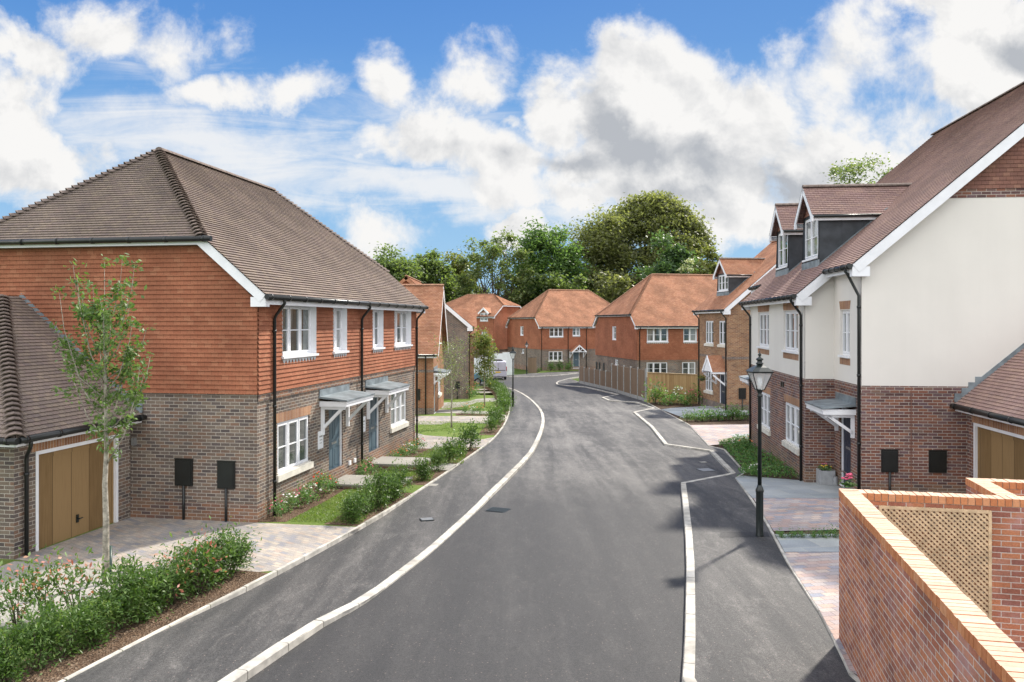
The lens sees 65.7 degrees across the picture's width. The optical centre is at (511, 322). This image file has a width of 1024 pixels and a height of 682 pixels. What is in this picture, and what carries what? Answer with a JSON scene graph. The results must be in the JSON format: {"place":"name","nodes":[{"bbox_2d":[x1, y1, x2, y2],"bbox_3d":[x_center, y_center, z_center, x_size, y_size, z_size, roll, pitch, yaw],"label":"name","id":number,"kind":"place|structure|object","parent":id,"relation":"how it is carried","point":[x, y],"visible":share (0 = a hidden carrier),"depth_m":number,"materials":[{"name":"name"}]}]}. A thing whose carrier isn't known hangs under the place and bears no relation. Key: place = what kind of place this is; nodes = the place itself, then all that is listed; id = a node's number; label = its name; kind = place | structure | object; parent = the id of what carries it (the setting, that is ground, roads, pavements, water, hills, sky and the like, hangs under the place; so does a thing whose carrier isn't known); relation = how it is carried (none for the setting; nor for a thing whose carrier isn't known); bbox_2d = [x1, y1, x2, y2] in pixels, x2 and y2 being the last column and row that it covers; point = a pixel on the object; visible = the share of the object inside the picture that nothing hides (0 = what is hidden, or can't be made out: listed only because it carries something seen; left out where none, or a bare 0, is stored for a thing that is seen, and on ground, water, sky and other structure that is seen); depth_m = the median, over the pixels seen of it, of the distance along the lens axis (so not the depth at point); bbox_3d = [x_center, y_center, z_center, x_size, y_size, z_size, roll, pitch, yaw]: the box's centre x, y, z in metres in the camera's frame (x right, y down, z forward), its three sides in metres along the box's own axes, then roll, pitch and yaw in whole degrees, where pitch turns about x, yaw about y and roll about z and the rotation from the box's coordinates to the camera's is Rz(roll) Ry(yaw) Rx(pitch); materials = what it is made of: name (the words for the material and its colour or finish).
{"place":"outdoors","nodes":[
{"label":"outdoors","id":0,"kind":"place"},
{"bbox_2d":[0,561,143,628],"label":"path","id":1,"kind":"structure","parent":0,"point":[13,566],"depth_m":13.03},
{"bbox_2d":[16,517,360,573],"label":"driveway","id":2,"kind":"structure","parent":0,"point":[279,545],"depth_m":15.85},
{"bbox_2d":[0,395,509,681],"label":"lawn","id":3,"kind":"structure","parent":0,"point":[443,433],"depth_m":21.31,"materials":[{"name":"green plant"}]},
{"bbox_2d":[0,552,51,626],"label":"photinia shrub","id":4,"kind":"object","parent":3,"relation":"on","point":[15,592],"visible":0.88,"depth_m":11.05,"materials":[{"name":"green plant"}]},
{"bbox_2d":[10,544,78,615],"bbox_3d":[-6.788,3.778,11.488,0.844,1.152,1.168,0,0,-36],"label":"photinia shrub","id":5,"kind":"object","parent":3,"relation":"on","point":[43,598],"visible":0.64,"depth_m":11.47,"materials":[{"name":"green plant"}]},
{"bbox_2d":[0,293,146,558],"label":"garage","id":6,"kind":"structure","parent":3,"relation":"on","point":[51,466],"depth_m":15.93,"materials":[{"name":"brown brick"}]},
{"bbox_2d":[39,439,113,548],"bbox_3d":[-8.889,3.565,16.238,0.122,2.090,2.240,0,0,10],"label":"garage door","id":7,"kind":"structure","parent":6,"relation":"in","point":[70,479],"depth_m":16.13,"materials":[{"name":"brown wood"}]},
{"bbox_2d":[31,544,116,616],"bbox_3d":[-6.219,3.744,11.305,1.168,1.222,0.844,0,0,29],"label":"photinia shrub","id":8,"kind":"object","parent":3,"relation":"on","point":[80,584],"visible":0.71,"depth_m":11.29,"materials":[{"name":"green plant"}]},
{"bbox_2d":[49,253,155,583],"bbox_3d":[-6.804,1.618,13.142,1.683,5.613,1.703,0,0,0],"label":"young tree","id":9,"kind":"object","parent":3,"relation":"on","point":[102,315],"visible":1,"depth_m":13.10,"materials":[{"name":"green plant"}]},
{"bbox_2d":[0,569,267,681],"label":"soil bed","id":10,"kind":"object","parent":3,"relation":"on","point":[124,636],"visible":0.58,"depth_m":11.01,"materials":[{"name":"brown soil"}]},
{"bbox_2d":[0,618,40,681],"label":"hedge shrub","id":11,"kind":"object","parent":10,"relation":"on","point":[8,669],"visible":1,"depth_m":9.35,"materials":[{"name":"green plant"}]},
{"bbox_2d":[0,583,76,675],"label":"hedge shrub","id":12,"kind":"object","parent":10,"relation":"on","point":[39,641],"visible":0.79,"depth_m":9.73,"materials":[{"name":"green plant"}]},
{"bbox_2d":[14,595,110,662],"bbox_3d":[-5.735,3.936,10.123,1.088,0.757,0.832,0,0,-48],"label":"hedge shrub","id":13,"kind":"object","parent":10,"relation":"on","point":[76,617],"visible":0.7,"depth_m":10.16,"materials":[{"name":"green plant"}]},
{"bbox_2d":[61,589,125,650],"bbox_3d":[-5.596,3.946,10.600,0.778,0.765,0.977,0,0,-2],"label":"hedge shrub","id":14,"kind":"object","parent":10,"relation":"on","point":[97,637],"visible":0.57,"depth_m":10.54,"materials":[{"name":"green plant"}]},
{"bbox_2d":[89,557,158,632],"bbox_3d":[-5.437,3.757,11.081,1.032,1.172,1.101,0,0,35],"label":"hedge shrub","id":15,"kind":"object","parent":10,"relation":"on","point":[131,595],"visible":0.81,"depth_m":11.02,"materials":[{"name":"green plant"}]},
{"bbox_2d":[98,551,173,623],"bbox_3d":[-5.449,3.844,11.435,0.962,1.002,1.258,0,0,-75],"label":"hedge shrub","id":16,"kind":"object","parent":10,"relation":"on","point":[145,581],"visible":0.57,"depth_m":11.40,"materials":[{"name":"green plant"}]},
{"bbox_2d":[138,555,188,614],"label":"hedge shrub","id":17,"kind":"object","parent":10,"relation":"on","point":[168,569],"visible":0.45,"depth_m":11.83,"materials":[{"name":"green plant"}]},
{"bbox_2d":[149,543,203,604],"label":"photinia shrub","id":18,"kind":"object","parent":10,"relation":"on","point":[177,586],"visible":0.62,"depth_m":12.08,"materials":[{"name":"green plant"}]},
{"bbox_2d":[152,543,207,604],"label":"hedge shrub","id":19,"kind":"object","parent":10,"relation":"on","point":[186,587],"visible":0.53,"depth_m":12.30,"materials":[{"name":"green plant"}]},
{"bbox_2d":[155,538,236,594],"bbox_3d":[-5.076,3.926,12.812,1.238,0.862,0.947,0,0,-16],"label":"hedge shrub","id":20,"kind":"object","parent":10,"relation":"on","point":[202,558],"visible":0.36,"depth_m":12.76,"materials":[{"name":"green plant"}]},
{"bbox_2d":[164,515,240,594],"bbox_3d":[-4.952,3.752,12.598,1.168,1.242,0.844,0,0,4],"label":"photinia shrub","id":21,"kind":"object","parent":10,"relation":"on","point":[204,570],"visible":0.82,"depth_m":12.57,"materials":[{"name":"green plant"}]},
{"bbox_2d":[191,528,249,586],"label":"hedge shrub","id":22,"kind":"object","parent":10,"relation":"on","point":[227,546],"visible":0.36,"depth_m":13.23,"materials":[{"name":"green plant"}]},
{"bbox_2d":[198,516,261,573],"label":"hedge shrub","id":23,"kind":"object","parent":10,"relation":"on","point":[242,547],"visible":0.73,"depth_m":13.62,"materials":[{"name":"green plant"}]},
{"bbox_2d":[259,488,343,521],"bbox_3d":[-4.934,4.396,19.236,0.620,0.056,3.850,0,0,10],"label":"soil bed","id":24,"kind":"object","parent":3,"relation":"on","point":[287,516],"visible":0.86,"depth_m":18.79,"materials":[{"name":"brown soil"}]},
{"bbox_2d":[309,469,338,496],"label":"rose bush","id":25,"kind":"object","parent":24,"relation":"on","point":[318,482],"visible":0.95,"depth_m":20.00,"materials":[{"name":"green plant"}]},
{"bbox_2d":[325,493,411,525],"bbox_3d":[-3.287,4.387,18.837,0.856,0.046,3.603,0,0,12],"label":"soil bed","id":26,"kind":"object","parent":3,"relation":"on","point":[377,510],"visible":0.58,"depth_m":18.18,"materials":[{"name":"brown soil"}]},
{"bbox_2d":[336,491,373,523],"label":"hedge shrub","id":27,"kind":"object","parent":26,"relation":"on","point":[354,513],"visible":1,"depth_m":17.33,"materials":[{"name":"green plant"}]},
{"bbox_2d":[348,473,383,513],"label":"hedge shrub","id":28,"kind":"object","parent":26,"relation":"on","point":[367,493],"visible":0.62,"depth_m":18.12,"materials":[{"name":"green plant"}]},
{"bbox_2d":[356,464,402,509],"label":"hedge shrub","id":29,"kind":"object","parent":26,"relation":"on","point":[384,478],"visible":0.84,"depth_m":18.73,"materials":[{"name":"green plant"}]},
{"bbox_2d":[378,472,407,500],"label":"hedge shrub","id":30,"kind":"object","parent":26,"relation":"on","point":[395,491],"visible":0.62,"depth_m":19.50,"materials":[{"name":"green plant"}]},
{"bbox_2d":[380,458,415,497],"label":"hedge shrub","id":31,"kind":"object","parent":26,"relation":"on","point":[402,476],"visible":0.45,"depth_m":20.12,"materials":[{"name":"green plant"}]},
{"bbox_2d":[328,475,437,489],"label":"path","id":32,"kind":"structure","parent":3,"relation":"on","point":[354,479],"depth_m":21.45,"materials":[{"name":"beige concrete"}]},
{"bbox_2d":[289,400,495,523],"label":"grass","id":33,"kind":"structure","parent":3,"relation":"on","point":[311,517],"depth_m":20.51,"materials":[{"name":"green plant"}]},
{"bbox_2d":[371,456,456,470],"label":"path","id":34,"kind":"structure","parent":3,"relation":"on","point":[385,461],"depth_m":24.54,"materials":[{"name":"beige concrete"}]},
{"bbox_2d":[409,447,476,484],"bbox_3d":[-2.125,4.532,25.542,0.854,0.195,7.780,0,0,9],"label":"soil bed","id":35,"kind":"object","parent":3,"relation":"on","point":[435,475],"visible":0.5,"depth_m":23.37,"materials":[{"name":"brown soil"}]},
{"bbox_2d":[407,455,437,479],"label":"hedge shrub","id":36,"kind":"object","parent":35,"relation":"on","point":[421,466],"visible":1,"depth_m":22.37,"materials":[{"name":"green plant"}]},
{"bbox_2d":[425,443,449,470],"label":"hedge shrub","id":37,"kind":"object","parent":35,"relation":"on","point":[437,459],"visible":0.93,"depth_m":23.95,"materials":[{"name":"green plant"}]},
{"bbox_2d":[434,432,464,463],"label":"hedge shrub","id":38,"kind":"object","parent":35,"relation":"on","point":[449,446],"visible":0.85,"depth_m":25.37,"materials":[{"name":"green plant"}]},
{"bbox_2d":[448,418,485,450],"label":"hedge shrub","id":39,"kind":"object","parent":35,"relation":"on","point":[466,432],"visible":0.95,"depth_m":28.55,"materials":[{"name":"green plant"}]},
{"bbox_2d":[428,331,473,427],"bbox_3d":[-2.857,2.513,36.447,2.003,4.866,2.170,0,0,-35],"label":"birch sapling","id":40,"kind":"object","parent":3,"relation":"on","point":[451,373],"visible":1,"depth_m":36.49,"materials":[{"name":"green plant"}]},
{"bbox_2d":[466,325,498,406],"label":"young tree","id":41,"kind":"object","parent":3,"relation":"on","point":[483,339],"visible":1,"depth_m":48.61,"materials":[{"name":"green plant"}]},
{"bbox_2d":[65,388,544,681],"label":"pavement","id":42,"kind":"structure","parent":0,"point":[217,643],"depth_m":13.28,"materials":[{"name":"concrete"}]},
{"bbox_2d":[415,433,492,449],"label":"driveway","id":43,"kind":"structure","parent":0,"point":[429,440],"depth_m":31.54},
{"bbox_2d":[415,415,506,423],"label":"driveway","id":44,"kind":"structure","parent":0,"point":[460,419],"depth_m":40.58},
{"bbox_2d":[246,374,727,681],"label":"road","id":45,"kind":"structure","parent":0,"point":[569,565],"depth_m":13.52,"materials":[{"name":"grey asphalt"}]},
{"bbox_2d":[218,387,544,681],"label":"kerb","id":46,"kind":"structure","parent":45,"relation":"on","point":[245,672],"depth_m":12.15,"materials":[{"name":"concrete"}]},
{"bbox_2d":[487,359,506,379],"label":"parked van","id":47,"kind":"object","parent":45,"relation":"on","point":[500,369],"visible":0.65,"depth_m":80.20,"materials":[{"name":"silver metal"}]},
{"bbox_2d":[556,377,735,681],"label":"kerb","id":48,"kind":"structure","parent":45,"relation":"on","point":[689,664],"depth_m":14.47,"materials":[{"name":"concrete"}]},
{"bbox_2d":[0,0,1023,295],"label":"sky","id":49,"kind":"structure","parent":0,"point":[414,125],"materials":[{"name":"blue"}]},
{"bbox_2d":[474,368,578,394],"bbox_3d":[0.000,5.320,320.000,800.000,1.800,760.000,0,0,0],"label":"ground","id":50,"kind":"structure","parent":0,"point":[518,371],"depth_m":82.30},
{"bbox_2d":[0,147,428,522],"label":"semi detached house","id":51,"kind":"structure","parent":50,"relation":"on","point":[282,344],"depth_m":18.19,"materials":[{"name":"brown brick"}]},
{"bbox_2d":[276,415,313,481],"bbox_3d":[-5.270,2.995,19.170,0.160,1.350,1.950,0,0,10],"label":"window","id":52,"kind":"structure","parent":51,"relation":"in","point":[292,435],"depth_m":19.16,"materials":[{"name":"white paint"}]},
{"bbox_2d":[281,305,318,362],"bbox_3d":[-5.242,0.285,19.394,0.260,1.410,2.000,0,0,10],"label":"window","id":53,"kind":"structure","parent":51,"relation":"in","point":[296,321],"depth_m":19.52,"materials":[{"name":"white paint"}]},
{"bbox_2d":[329,410,340,470],"bbox_3d":[-4.887,3.300,21.768,0.110,2.000,0.860,0,0,10],"label":"door","id":54,"kind":"structure","parent":51,"relation":"in","point":[334,427],"depth_m":21.85,"materials":[{"name":"blue wood"}]},
{"bbox_2d":[333,308,348,357],"bbox_3d":[-4.812,0.285,21.933,0.260,1.410,1.070,0,0,10],"label":"window","id":55,"kind":"structure","parent":51,"relation":"in","point":[337,311],"depth_m":22.17,"materials":[{"name":"white paint"}]},
{"bbox_2d":[369,397,377,451],"bbox_3d":[-4.368,3.300,24.824,0.110,2.000,0.860,0,0,10],"label":"door","id":56,"kind":"structure","parent":51,"relation":"in","point":[373,426],"depth_m":24.95,"materials":[{"name":"blue wood"}]},
{"bbox_2d":[372,309,384,352],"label":"window","id":57,"kind":"structure","parent":51,"relation":"in","point":[375,312],"depth_m":25.28,"materials":[{"name":"white paint"}]},
{"bbox_2d":[390,392,408,432],"bbox_3d":[-3.896,2.995,27.280,0.160,1.350,1.940,0,0,10],"label":"window","id":58,"kind":"structure","parent":51,"relation":"in","point":[398,422],"depth_m":27.33,"materials":[{"name":"white paint"}]},
{"bbox_2d":[394,311,412,350],"bbox_3d":[-3.855,0.285,27.582,0.260,1.410,1.990,0,0,10],"label":"window","id":59,"kind":"structure","parent":51,"relation":"in","point":[400,316],"depth_m":27.82,"materials":[{"name":"white paint"}]},
{"bbox_2d":[58,386,509,681],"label":"edging","id":60,"kind":"object","parent":50,"relation":"on","point":[274,573],"visible":0.39,"depth_m":13.76,"materials":[{"name":"concrete"}]},
{"bbox_2d":[368,241,429,281],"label":"broadleaf tree","id":61,"kind":"object","parent":50,"relation":"on","point":[398,268],"visible":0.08,"depth_m":116.43,"materials":[{"name":"green plant"}]},
{"bbox_2d":[402,284,450,413],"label":"gabled house","id":62,"kind":"structure","parent":50,"relation":"on","point":[432,319],"depth_m":44.83,"materials":[{"name":"orange brick"}]},
{"bbox_2d":[407,247,460,302],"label":"broadleaf tree","id":63,"kind":"object","parent":50,"relation":"on","point":[434,267],"visible":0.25,"depth_m":124.50,"materials":[{"name":"green plant"}]},
{"bbox_2d":[439,249,478,296],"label":"broadleaf tree","id":64,"kind":"object","parent":50,"relation":"on","point":[457,267],"visible":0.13,"depth_m":130.98,"materials":[{"name":"green plant"}]},
{"bbox_2d":[444,303,476,398],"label":"gabled house","id":65,"kind":"structure","parent":50,"relation":"on","point":[461,323],"depth_m":55.85,"materials":[{"name":"brick"}]},
{"bbox_2d":[446,294,521,357],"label":"semi detached house","id":66,"kind":"structure","parent":50,"relation":"on","point":[494,312],"depth_m":108.56,"materials":[{"name":"brown brick"}]},
{"bbox_2d":[474,352,513,375],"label":"site hoarding","id":67,"kind":"object","parent":50,"relation":"on","point":[506,356],"visible":0.14,"depth_m":89.11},
{"bbox_2d":[452,226,541,306],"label":"broadleaf tree","id":68,"kind":"object","parent":50,"relation":"on","point":[494,251],"visible":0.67,"depth_m":120.71,"materials":[{"name":"green plant"}]},
{"bbox_2d":[506,216,599,306],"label":"broadleaf tree","id":69,"kind":"object","parent":50,"relation":"on","point":[542,246],"visible":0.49,"depth_m":126.25,"materials":[{"name":"green plant"}]},
{"bbox_2d":[505,289,609,371],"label":"semi detached house","id":70,"kind":"structure","parent":50,"relation":"on","point":[554,325],"depth_m":99.50,"materials":[{"name":"brown brick"}]},
{"bbox_2d":[529,265,612,300],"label":"woodland bush","id":71,"kind":"object","parent":50,"relation":"on","point":[551,282],"visible":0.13,"depth_m":121.40,"materials":[{"name":"green plant"}]},
{"bbox_2d":[555,200,644,300],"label":"broadleaf tree","id":72,"kind":"object","parent":50,"relation":"on","point":[598,237],"visible":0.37,"depth_m":133.51,"materials":[{"name":"green plant"}]},
{"bbox_2d":[585,268,634,302],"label":"woodland bush","id":73,"kind":"object","parent":50,"relation":"on","point":[611,288],"visible":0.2,"depth_m":122.81,"materials":[{"name":"green plant"}]},
{"bbox_2d":[579,363,646,401],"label":"boarded fence","id":74,"kind":"object","parent":50,"relation":"on","point":[626,381],"visible":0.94,"depth_m":61.67,"materials":[{"name":"wood"}]},
{"bbox_2d":[584,189,721,300],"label":"beech tree","id":75,"kind":"object","parent":50,"relation":"on","point":[654,212],"visible":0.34,"depth_m":137.30,"materials":[{"name":"green plant"}]},
{"bbox_2d":[592,274,716,374],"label":"semi detached house","id":76,"kind":"structure","parent":50,"relation":"on","point":[650,322],"depth_m":68.93,"materials":[{"name":"brown brick"}]},
{"bbox_2d":[646,329,667,343],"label":"window","id":77,"kind":"structure","parent":76,"relation":"in","point":[655,336],"depth_m":66.91,"materials":[{"name":"white paint"}]},
{"bbox_2d":[647,362,666,372],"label":"window","id":78,"kind":"structure","parent":76,"relation":"in","point":[661,367],"depth_m":66.93,"materials":[{"name":"white paint"}]},
{"bbox_2d":[630,226,707,282],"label":"evergreen tree","id":79,"kind":"object","parent":50,"relation":"on","point":[678,255],"visible":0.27,"depth_m":111.18,"materials":[{"name":"green plant"}]},
{"bbox_2d":[647,372,697,403],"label":"board fence","id":80,"kind":"object","parent":50,"relation":"on","point":[671,381],"visible":0.63,"depth_m":52.77,"materials":[{"name":"brown wood"}]},
{"bbox_2d":[687,241,725,273],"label":"broadleaf tree","id":81,"kind":"object","parent":50,"relation":"on","point":[709,266],"visible":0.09,"depth_m":126.89,"materials":[{"name":"green plant"}]},
{"bbox_2d":[692,241,776,409],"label":"town house","id":82,"kind":"structure","parent":50,"relation":"on","point":[723,342],"depth_m":48.04,"materials":[{"name":"beige brick"}]},
{"bbox_2d":[648,403,860,681],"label":"edging","id":83,"kind":"object","parent":50,"relation":"on","point":[852,675],"visible":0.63,"depth_m":14.39,"materials":[{"name":"concrete"}]},
{"bbox_2d":[823,152,876,183],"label":"broadleaf tree","id":84,"kind":"object","parent":50,"relation":"on","point":[850,169],"visible":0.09,"depth_m":65.90,"materials":[{"name":"green plant"}]},
{"bbox_2d":[738,81,1023,493],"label":"town house","id":85,"kind":"structure","parent":50,"relation":"on","point":[886,318],"depth_m":19.69,"materials":[{"name":"white paint"}]},
{"bbox_2d":[756,312,768,348],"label":"window","id":86,"kind":"structure","parent":85,"relation":"in","point":[764,317],"depth_m":27.87,"materials":[{"name":"white paint"}]},
{"bbox_2d":[757,392,770,435],"bbox_3d":[8.767,3.115,27.511,0.160,1.370,1.990,0,0,6],"label":"window","id":87,"kind":"structure","parent":85,"relation":"in","point":[765,397],"depth_m":27.50,"materials":[{"name":"white paint"}]},
{"bbox_2d":[781,311,798,353],"bbox_3d":[8.354,0.280,23.719,0.170,1.260,1.920,0,0,6],"label":"window","id":88,"kind":"structure","parent":85,"relation":"in","point":[791,319],"depth_m":23.93,"materials":[{"name":"white paint"}]},
{"bbox_2d":[782,402,798,455],"bbox_3d":[8.339,3.115,23.635,0.160,1.370,2.010,0,0,6],"label":"window","id":89,"kind":"structure","parent":85,"relation":"in","point":[791,442],"depth_m":23.70,"materials":[{"name":"white paint"}]},
{"bbox_2d":[838,310,849,357],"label":"window","id":90,"kind":"structure","parent":85,"relation":"in","point":[846,313],"depth_m":21.03,"materials":[{"name":"white paint"}]},
{"bbox_2d":[844,418,850,485],"bbox_3d":[8.885,3.325,20.988,0.110,2.010,0.810,0,0,6],"label":"door","id":91,"kind":"structure","parent":85,"relation":"in","point":[847,440],"depth_m":21.07,"materials":[{"name":"wood"}]},
{"bbox_2d":[839,478,1023,681],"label":"garden wall","id":92,"kind":"structure","parent":50,"relation":"on","point":[909,611],"depth_m":8.72,"materials":[{"name":"brick"}]},
{"bbox_2d":[878,505,991,619],"bbox_3d":[5.491,3.333,10.320,1.358,1.853,0.036,0,0,12],"label":"trellis panel","id":93,"kind":"object","parent":92,"relation":"attached to","point":[988,533],"visible":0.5,"depth_m":10.25,"materials":[{"name":"brown wood"}]},
{"bbox_2d":[950,343,1023,479],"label":"garage","id":94,"kind":"structure","parent":50,"relation":"on","point":[990,403],"depth_m":18.34,"materials":[{"name":"red brick"}]},
{"bbox_2d":[978,427,1023,479],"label":"garage door","id":95,"kind":"structure","parent":94,"relation":"in","point":[1000,455],"depth_m":18.02,"materials":[{"name":"brown wood"}]},
{"bbox_2d":[661,406,747,417],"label":"path","id":96,"kind":"structure","parent":0,"point":[678,411],"depth_m":46.29,"materials":[{"name":"grey concrete"}]},
{"bbox_2d":[557,378,855,681],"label":"pavement","id":97,"kind":"structure","parent":0,"point":[757,617],"depth_m":12.47,"materials":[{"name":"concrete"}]},
{"bbox_2d":[746,351,773,536],"bbox_3d":[5.110,2.594,16.374,0.450,4.020,0.450,0,0,0],"label":"street lamp","id":98,"kind":"object","parent":97,"relation":"on","point":[758,367],"visible":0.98,"depth_m":16.33,"materials":[{"name":"black metal"}]},
{"bbox_2d":[690,424,748,444],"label":"driveway","id":99,"kind":"structure","parent":0,"point":[711,434],"depth_m":34.89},
{"bbox_2d":[650,402,856,677],"bbox_3d":[22.060,4.810,27.500,35.880,1.080,53.000,0,0,0],"label":"soil bed","id":100,"kind":"object","parent":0,"point":[708,421],"visible":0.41,"depth_m":38.23,"materials":[{"name":"brown soil"}]},
{"bbox_2d":[641,376,670,403],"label":"shrub","id":101,"kind":"object","parent":100,"relation":"on","point":[655,393],"visible":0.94,"depth_m":51.15,"materials":[{"name":"green plant"}]},
{"bbox_2d":[718,434,798,478],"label":"ground cover","id":102,"kind":"object","parent":100,"relation":"on","point":[747,451],"visible":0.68,"depth_m":25.53,"materials":[{"name":"green plant"}]},
{"bbox_2d":[736,476,841,497],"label":"path","id":103,"kind":"structure","parent":0,"point":[780,488],"depth_m":21.17,"materials":[{"name":"grey concrete"}]},
{"bbox_2d":[816,463,834,484],"bbox_3d":[8.627,4.155,21.833,0.403,0.582,0.403,0,0,6],"label":"planter","id":104,"kind":"object","parent":103,"relation":"on","point":[825,474],"visible":1,"depth_m":21.65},
{"bbox_2d":[753,498,838,530],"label":"driveway","id":105,"kind":"structure","parent":0,"point":[793,514],"depth_m":18.19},
{"bbox_2d":[775,534,838,551],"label":"path","id":106,"kind":"structure","parent":0,"point":[807,543],"depth_m":15.62,"materials":[{"name":"grey concrete"}]},
{"bbox_2d":[785,552,857,674],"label":"driveway","id":107,"kind":"structure","parent":0,"point":[817,573],"depth_m":13.24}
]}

